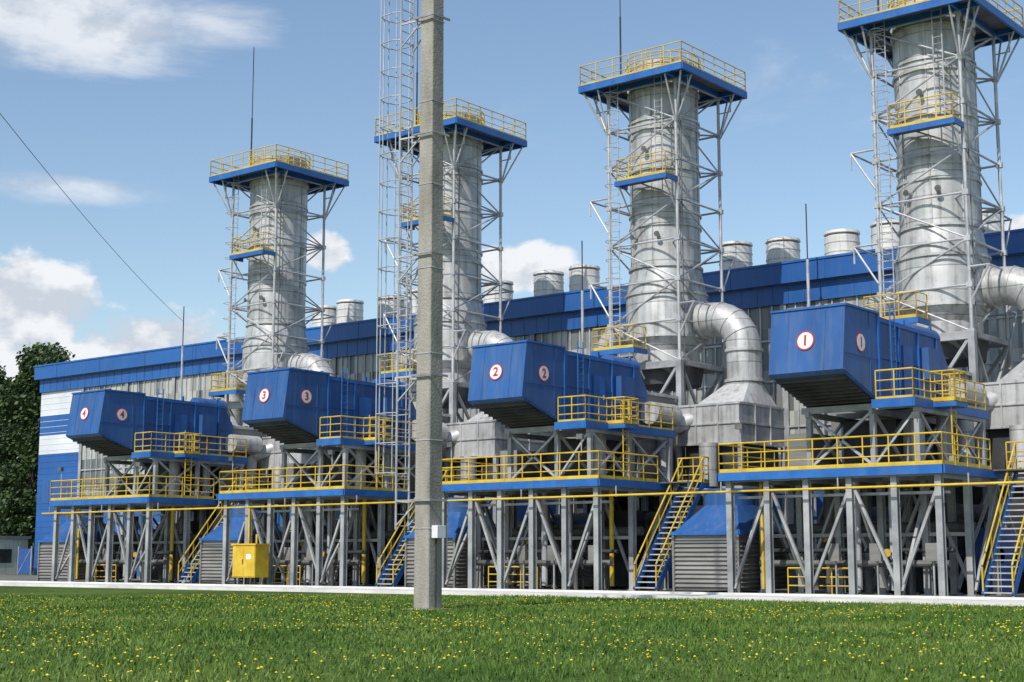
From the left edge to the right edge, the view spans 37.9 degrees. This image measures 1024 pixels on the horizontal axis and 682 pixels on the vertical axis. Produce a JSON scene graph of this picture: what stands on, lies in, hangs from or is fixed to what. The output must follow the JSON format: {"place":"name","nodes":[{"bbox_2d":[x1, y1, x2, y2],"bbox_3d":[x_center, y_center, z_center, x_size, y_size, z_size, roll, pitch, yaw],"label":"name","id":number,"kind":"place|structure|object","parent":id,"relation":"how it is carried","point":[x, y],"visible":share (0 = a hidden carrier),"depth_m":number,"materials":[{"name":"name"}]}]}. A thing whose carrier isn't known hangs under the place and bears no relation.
{"place":"outdoors","nodes":[
{"label":"outdoors","id":0,"kind":"place"},
{"bbox_2d":[0,572,1023,681],"bbox_3d":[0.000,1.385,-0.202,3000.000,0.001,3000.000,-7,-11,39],"label":"grass ground","id":1,"kind":"structure","parent":0,"point":[36,591],"depth_m":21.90,"materials":[{"name":"green plant"}]},
{"bbox_2d":[0,455,18,491],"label":"deciduous tree","id":2,"kind":"object","parent":1,"relation":"on","point":[2,460],"visible":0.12,"depth_m":153.87,"materials":[{"name":"green plant"}]},
{"bbox_2d":[0,365,27,530],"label":"deciduous tree","id":3,"kind":"object","parent":1,"relation":"on","point":[2,375],"visible":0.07,"depth_m":166.32,"materials":[{"name":"green plant"}]},
{"bbox_2d":[0,342,57,564],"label":"deciduous tree","id":4,"kind":"object","parent":1,"relation":"on","point":[20,395],"visible":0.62,"depth_m":144.22,"materials":[{"name":"green plant"}]},
{"bbox_2d":[0,342,75,571],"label":"deciduous tree","id":5,"kind":"object","parent":1,"relation":"on","point":[61,355],"visible":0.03,"depth_m":154.92,"materials":[{"name":"green plant"}]},
{"bbox_2d":[403,0,451,609],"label":"concrete pole","id":6,"kind":"object","parent":1,"relation":"on","point":[430,531],"visible":0.84,"depth_m":42.09,"materials":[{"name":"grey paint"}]},
{"bbox_2d":[375,0,449,529],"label":"caged ladder","id":7,"kind":"object","parent":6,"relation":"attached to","point":[415,135],"visible":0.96,"depth_m":43.38,"materials":[{"name":"metal"}]},
{"bbox_2d":[0,593,1022,681],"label":"dandelion flowers","id":8,"kind":"object","parent":1,"relation":"on","point":[500,639],"visible":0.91,"depth_m":28.55,"materials":[{"name":"yellow plant"}]},
{"bbox_2d":[0,574,1023,605],"bbox_3d":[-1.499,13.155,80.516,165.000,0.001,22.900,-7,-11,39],"label":"concrete apron","id":9,"kind":"object","parent":1,"relation":"on","point":[137,580],"depth_m":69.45,"materials":[{"name":"grey concrete"}]},
{"bbox_2d":[0,536,31,573],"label":"gatehouse","id":10,"kind":"object","parent":9,"relation":"on","point":[9,545],"visible":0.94,"depth_m":131.35,"materials":[{"name":"metal"}]},
{"bbox_2d":[17,546,32,574],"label":"blue gate","id":11,"kind":"structure","parent":9,"relation":"on","point":[24,562],"depth_m":124.83,"materials":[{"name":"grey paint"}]},
{"bbox_2d":[37,510,123,581],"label":"oil cooler","id":12,"kind":"object","parent":9,"relation":"on","point":[44,565],"visible":0.26,"depth_m":89.94,"materials":[{"name":"metal"}]},
{"bbox_2d":[48,462,276,582],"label":"steel platform","id":13,"kind":"structure","parent":9,"relation":"on","point":[162,548],"depth_m":85.19,"materials":[{"name":"yellow paint"}]},
{"bbox_2d":[66,388,262,498],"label":"air intake filter","id":14,"kind":"object","parent":13,"relation":"on","point":[194,437],"visible":0.92,"depth_m":86.55,"materials":[{"name":"blue paint"}]},
{"bbox_2d":[180,306,184,399],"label":"lightning mast","id":15,"kind":"object","parent":14,"relation":"on","point":[181,378],"visible":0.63,"depth_m":113.99,"materials":[{"name":"metal"}]},
{"bbox_2d":[176,481,248,583],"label":"staircase","id":16,"kind":"structure","parent":9,"relation":"on","point":[195,576],"depth_m":82.92,"materials":[{"name":"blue metal"}]},
{"bbox_2d":[199,505,290,583],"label":"oil cooler","id":17,"kind":"object","parent":9,"relation":"on","point":[211,550],"visible":0.25,"depth_m":80.51,"materials":[{"name":"metal"}]},
{"bbox_2d":[231,508,270,584],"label":"gas cabinet","id":18,"kind":"object","parent":9,"relation":"on","point":[251,560],"visible":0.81,"depth_m":74.53,"materials":[{"name":"yellow metal"}]},
{"bbox_2d":[177,351,350,581],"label":"exhaust duct","id":19,"kind":"object","parent":9,"relation":"on","point":[269,456],"visible":0.25,"depth_m":92.06,"materials":[{"name":"silver metal"}]},
{"bbox_2d":[208,48,348,522],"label":"exhaust stack","id":20,"kind":"object","parent":9,"relation":"on","point":[278,188],"visible":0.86,"depth_m":96.85,"materials":[{"name":"metal"}]},
{"bbox_2d":[216,450,465,586],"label":"steel platform","id":21,"kind":"structure","parent":9,"relation":"on","point":[345,548],"depth_m":75.72,"materials":[{"name":"yellow paint"}]},
{"bbox_2d":[242,367,448,490],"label":"air intake filter","id":22,"kind":"object","parent":21,"relation":"on","point":[292,409],"visible":0.84,"depth_m":76.55,"materials":[{"name":"blue paint"}]},
{"bbox_2d":[375,470,447,586],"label":"staircase","id":23,"kind":"structure","parent":9,"relation":"on","point":[393,559],"depth_m":73.27,"materials":[{"name":"blue metal"}]},
{"bbox_2d":[350,328,544,584],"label":"exhaust duct","id":24,"kind":"object","parent":9,"relation":"on","point":[480,434],"visible":0.18,"depth_m":81.99,"materials":[{"name":"silver metal"}]},
{"bbox_2d":[403,498,496,587],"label":"oil cooler","id":25,"kind":"object","parent":9,"relation":"on","point":[456,518],"visible":0.35,"depth_m":71.08,"materials":[{"name":"metal"}]},
{"bbox_2d":[374,0,526,512],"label":"exhaust stack","id":26,"kind":"object","parent":9,"relation":"on","point":[470,142],"visible":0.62,"depth_m":87.30,"materials":[{"name":"metal"}]},
{"bbox_2d":[33,210,1023,580],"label":"compressor hall","id":27,"kind":"structure","parent":9,"relation":"on","point":[549,312],"depth_m":95.24,"materials":[{"name":"blue metal"}]},
{"bbox_2d":[77,294,1023,534],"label":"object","id":28,"kind":"structure","parent":27,"relation":"in","point":[91,464],"depth_m":92.26,"materials":[{"name":"grey paint"}]},
{"bbox_2d":[42,473,1023,514],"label":"gas pipeline","id":29,"kind":"object","parent":9,"relation":"on","point":[765,490],"visible":0.81,"depth_m":62.22,"materials":[{"name":"yellow paint"}]},
{"bbox_2d":[442,434,710,590],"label":"steel platform","id":30,"kind":"structure","parent":9,"relation":"on","point":[598,545],"depth_m":66.72,"materials":[{"name":"yellow paint"}]},
{"bbox_2d":[468,340,682,481],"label":"air intake filter","id":31,"kind":"object","parent":30,"relation":"on","point":[518,388],"visible":0.94,"depth_m":67.23,"materials":[{"name":"blue paint"}]},
{"bbox_2d":[581,241,583,353],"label":"lightning mast","id":32,"kind":"object","parent":31,"relation":"on","point":[582,315],"visible":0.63,"depth_m":90.33,"materials":[{"name":"metal"}]},
{"bbox_2d":[578,0,746,485],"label":"exhaust stack","id":33,"kind":"object","parent":9,"relation":"on","point":[661,102],"visible":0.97,"depth_m":77.69,"materials":[{"name":"metal"}]},
{"bbox_2d":[633,457,704,590],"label":"staircase","id":34,"kind":"structure","parent":9,"relation":"on","point":[654,548],"depth_m":64.74,"materials":[{"name":"yellow metal"}]},
{"bbox_2d":[570,300,788,528],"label":"exhaust duct","id":35,"kind":"object","parent":9,"relation":"on","point":[705,427],"visible":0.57,"depth_m":73.29,"materials":[{"name":"silver metal"}]},
{"bbox_2d":[670,488,790,592],"bbox_3d":[9.230,8.401,62.716,3.350,4.280,4.240,-7,-11,39],"label":"oil cooler","id":36,"kind":"object","parent":9,"relation":"on","point":[699,549],"visible":0.56,"depth_m":61.38,"materials":[{"name":"metal"}]},
{"bbox_2d":[805,204,817,584],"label":"lightning mast","id":37,"kind":"object","parent":9,"relation":"on","point":[808,305],"visible":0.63,"depth_m":80.79,"materials":[{"name":"metal"}]},
{"bbox_2d":[716,412,1023,595],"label":"steel platform","id":38,"kind":"structure","parent":9,"relation":"on","point":[928,540],"depth_m":57.54,"materials":[{"name":"yellow paint"}]},
{"bbox_2d":[769,303,988,469],"bbox_3d":[15.268,2.164,60.209,7.150,6.500,11.924,-7,-11,39],"label":"air intake filter","id":39,"kind":"object","parent":38,"relation":"on","point":[864,364],"visible":0.93,"depth_m":57.48,"materials":[{"name":"blue paint"}]},
{"bbox_2d":[831,265,1023,590],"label":"exhaust duct","id":40,"kind":"object","parent":9,"relation":"on","point":[1004,423],"visible":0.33,"depth_m":63.59,"materials":[{"name":"silver metal"}]},
{"bbox_2d":[837,0,1023,465],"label":"exhaust stack","id":41,"kind":"object","parent":9,"relation":"on","point":[927,49],"visible":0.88,"depth_m":68.28,"materials":[{"name":"metal"}]},
{"bbox_2d":[981,441,1023,596],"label":"staircase","id":42,"kind":"structure","parent":9,"relation":"on","point":[1002,522],"depth_m":54.79,"materials":[{"name":"blue metal"}]},
{"bbox_3d":[-18.704,-4.706,33.548,1.600,22.200,0.400,-7,-11,39],"label":"utility pole","id":43,"kind":"object","parent":1,"relation":"on","visible":0},
{"bbox_2d":[0,113,183,321],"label":"overhead wire","id":44,"kind":"object","parent":43,"relation":"attached to","point":[79,210],"visible":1,"depth_m":75.28,"materials":[{"name":"black metal"}]},
{"bbox_2d":[0,0,1023,457],"label":"sky","id":45,"kind":"structure","parent":0,"point":[127,105],"materials":[{"name":"blue"}]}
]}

